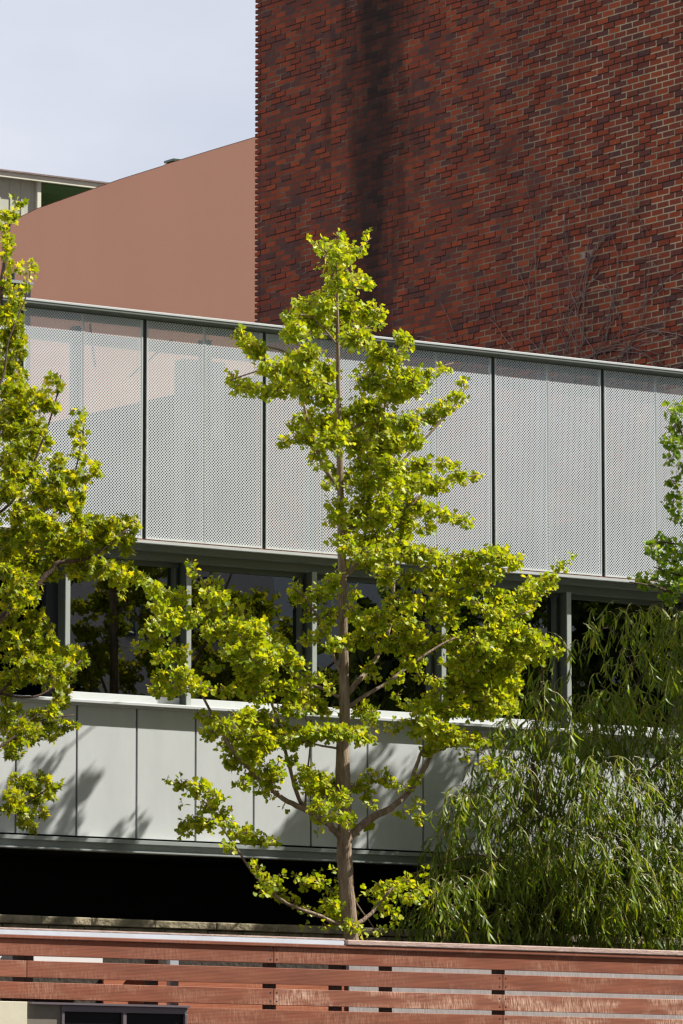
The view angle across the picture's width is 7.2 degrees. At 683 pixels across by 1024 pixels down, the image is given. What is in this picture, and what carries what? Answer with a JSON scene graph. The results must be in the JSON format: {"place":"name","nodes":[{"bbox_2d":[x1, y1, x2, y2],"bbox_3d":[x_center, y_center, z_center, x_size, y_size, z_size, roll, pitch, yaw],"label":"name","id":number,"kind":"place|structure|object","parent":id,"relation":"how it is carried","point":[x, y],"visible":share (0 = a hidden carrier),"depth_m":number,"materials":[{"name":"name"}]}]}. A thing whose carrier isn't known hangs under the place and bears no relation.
{"place":"outdoors","nodes":[
{"label":"outdoors","id":0,"kind":"place"},
{"bbox_2d":[0,273,32,524],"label":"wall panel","id":1,"kind":"object","parent":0,"point":[15,282],"visible":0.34,"depth_m":54.41,"materials":[{"name":"grey metal"}]},
{"bbox_2d":[0,169,109,224],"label":"green house","id":2,"kind":"structure","parent":0,"point":[37,190],"depth_m":93.15,"materials":[{"name":"green"}]},
{"bbox_2d":[0,0,257,181],"label":"sky","id":3,"kind":"structure","parent":0,"point":[96,90],"materials":[{"name":"white"}]},
{"bbox_2d":[0,955,345,1002],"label":"terrace ground","id":4,"kind":"structure","parent":0,"point":[141,961],"depth_m":48.98,"materials":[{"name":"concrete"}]},
{"bbox_2d":[0,194,147,834],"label":"maple tree","id":5,"kind":"object","parent":4,"relation":"on","point":[40,525],"visible":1,"depth_m":50.05,"materials":[{"name":"green plant"}]},
{"bbox_2d":[0,295,682,936],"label":"office building","id":6,"kind":"structure","parent":4,"relation":"on","point":[104,843],"depth_m":54.16,"materials":[{"name":"metal"}]},
{"bbox_2d":[1,552,57,696],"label":"window","id":7,"kind":"structure","parent":6,"relation":"in","point":[49,596],"depth_m":52.68,"materials":[{"name":"black glass"}]},
{"bbox_2d":[70,557,179,704],"bbox_3d":[-2.178,1.172,53.116,1.345,1.432,0.100,5,-9,-34],"label":"window","id":8,"kind":"structure","parent":6,"relation":"in","point":[106,627],"depth_m":53.08,"materials":[{"name":"glass"}]},
{"bbox_2d":[191,565,303,711],"bbox_3d":[-0.981,1.276,53.927,1.443,1.432,0.100,5,-9,-34],"label":"window","id":9,"kind":"structure","parent":6,"relation":"in","point":[266,589],"depth_m":54.01,"materials":[{"name":"glass"}]},
{"bbox_2d":[317,574,432,718],"bbox_3d":[0.299,1.388,54.801,1.537,1.432,0.100,5,-9,-34],"label":"window","id":10,"kind":"structure","parent":6,"relation":"in","point":[372,597],"depth_m":54.82,"materials":[{"name":"glass"}]},
{"bbox_2d":[446,587,559,727],"bbox_3d":[1.617,1.503,55.698,1.539,1.432,0.100,5,-9,-34],"label":"window","id":11,"kind":"structure","parent":6,"relation":"in","point":[545,617],"depth_m":55.97,"materials":[{"name":"glass"}]},
{"bbox_2d":[571,594,681,734],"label":"window","id":12,"kind":"structure","parent":6,"relation":"in","point":[581,605],"depth_m":56.54,"materials":[{"name":"glass"}]},
{"bbox_2d":[0,914,682,950],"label":"stone wall","id":13,"kind":"structure","parent":4,"relation":"on","point":[69,923],"depth_m":52.91,"materials":[{"name":"beige stone"}]},
{"bbox_2d":[130,228,576,939],"bbox_3d":[0.312,0.778,52.233,5.781,7.428,1.616,5,-9,-34],"label":"ginkgo tree","id":14,"kind":"object","parent":4,"relation":"on","point":[254,652],"visible":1,"depth_m":51.94,"materials":[{"name":"green plant"}]},
{"bbox_2d":[386,623,604,945],"bbox_3d":[1.635,2.870,53.833,2.815,3.644,1.645,5,-9,-34],"label":"willow tree","id":15,"kind":"object","parent":4,"relation":"on","point":[443,901],"visible":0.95,"depth_m":53.51,"materials":[{"name":"green plant"}]},
{"bbox_2d":[461,753,682,941],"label":"dark shrub","id":16,"kind":"object","parent":4,"relation":"on","point":[492,907],"visible":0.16,"depth_m":55.12,"materials":[{"name":"green plant"}]},
{"bbox_2d":[510,600,682,950],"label":"willow tree","id":17,"kind":"object","parent":4,"relation":"on","point":[654,798],"visible":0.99,"depth_m":54.19,"materials":[{"name":"green plant"}]},
{"bbox_2d":[626,397,682,624],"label":"ginkgo tree","id":18,"kind":"object","parent":4,"relation":"on","point":[676,577],"visible":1,"depth_m":54.62,"materials":[{"name":"green plant"}]},
{"label":"ground","id":19,"kind":"structure","parent":0,"visible":0},
{"bbox_2d":[0,1001,189,1023],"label":"kiosk","id":20,"kind":"object","parent":19,"relation":"on","point":[13,1012],"visible":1,"depth_m":47.12,"materials":[{"name":"black"}]},
{"bbox_2d":[60,1005,187,1023],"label":"window frame","id":21,"kind":"structure","parent":20,"relation":"in","point":[123,1010],"depth_m":47.31,"materials":[{"name":"black metal"}]},
{"bbox_2d":[0,137,257,545],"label":"stucco building","id":22,"kind":"structure","parent":19,"relation":"on","point":[176,237],"depth_m":72.08,"materials":[{"name":"brown paint"}]},
{"bbox_2d":[164,158,179,163],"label":"roof vent","id":23,"kind":"object","parent":22,"relation":"on","point":[169,160],"visible":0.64,"depth_m":71.99,"materials":[{"name":"grey metal"}]},
{"bbox_2d":[167,960,178,1004],"bbox_3d":[-1.535,5.900,48.822,0.091,3.907,0.060,5,-9,-34],"label":"steel post","id":24,"kind":"object","parent":19,"relation":"on","point":[172,962],"visible":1,"depth_m":49.01,"materials":[{"name":"grey metal"}]},
{"bbox_2d":[0,927,682,1023],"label":"timber fence","id":25,"kind":"object","parent":19,"relation":"on","point":[22,947],"visible":1,"depth_m":49.70,"materials":[{"name":"brown wood"}]},
{"bbox_2d":[33,956,102,962],"bbox_3d":[-2.459,4.056,48.481,0.724,0.135,0.021,5,-9,-34],"label":"white board","id":26,"kind":"object","parent":25,"relation":"attached to","point":[66,959],"visible":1,"depth_m":48.47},
{"bbox_2d":[254,0,682,937],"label":"brick building","id":27,"kind":"structure","parent":19,"relation":"on","point":[414,134],"depth_m":61.76,"materials":[{"name":"red"}]},
{"bbox_2d":[406,329,578,540],"bbox_3d":[1.543,-0.270,61.442,0.031,3.264,3.904,5,-9,-34],"label":"bare creeper","id":28,"kind":"object","parent":27,"relation":"attached to","point":[507,487],"visible":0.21,"depth_m":60.88,"materials":[{"name":"brown plant"}]},
{"bbox_2d":[419,120,682,542],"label":"bare creeper","id":29,"kind":"object","parent":27,"relation":"attached to","point":[628,347],"visible":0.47,"depth_m":59.99,"materials":[{"name":"brown plant"}]},
{"bbox_2d":[420,171,682,521],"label":"bare creeper","id":30,"kind":"object","parent":27,"relation":"attached to","point":[594,378],"visible":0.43,"depth_m":59.67,"materials":[{"name":"brown plant"}]},
{"bbox_2d":[445,164,682,533],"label":"bare creeper","id":31,"kind":"object","parent":27,"relation":"attached to","point":[569,398],"visible":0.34,"depth_m":59.90,"materials":[{"name":"brown plant"}]},
{"bbox_2d":[346,966,682,1019],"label":"retaining wall","id":32,"kind":"structure","parent":19,"relation":"on","point":[489,992],"depth_m":51.41,"materials":[{"name":"grey concrete"}]},
{"bbox_2d":[102,980,346,1010],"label":"timber cladding","id":33,"kind":"structure","parent":32,"relation":"attached to","point":[232,985],"depth_m":49.52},
{"bbox_3d":[-2.894,5.782,47.898,0.058,3.907,0.060,5,-9,-34],"label":"steel post","id":34,"kind":"object","parent":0,"visible":0},
{"bbox_2d":[0,956,12,959],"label":"white board","id":35,"kind":"object","parent":34,"relation":"attached to","point":[6,957],"visible":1,"depth_m":48.11,"materials":[{"name":"white"}]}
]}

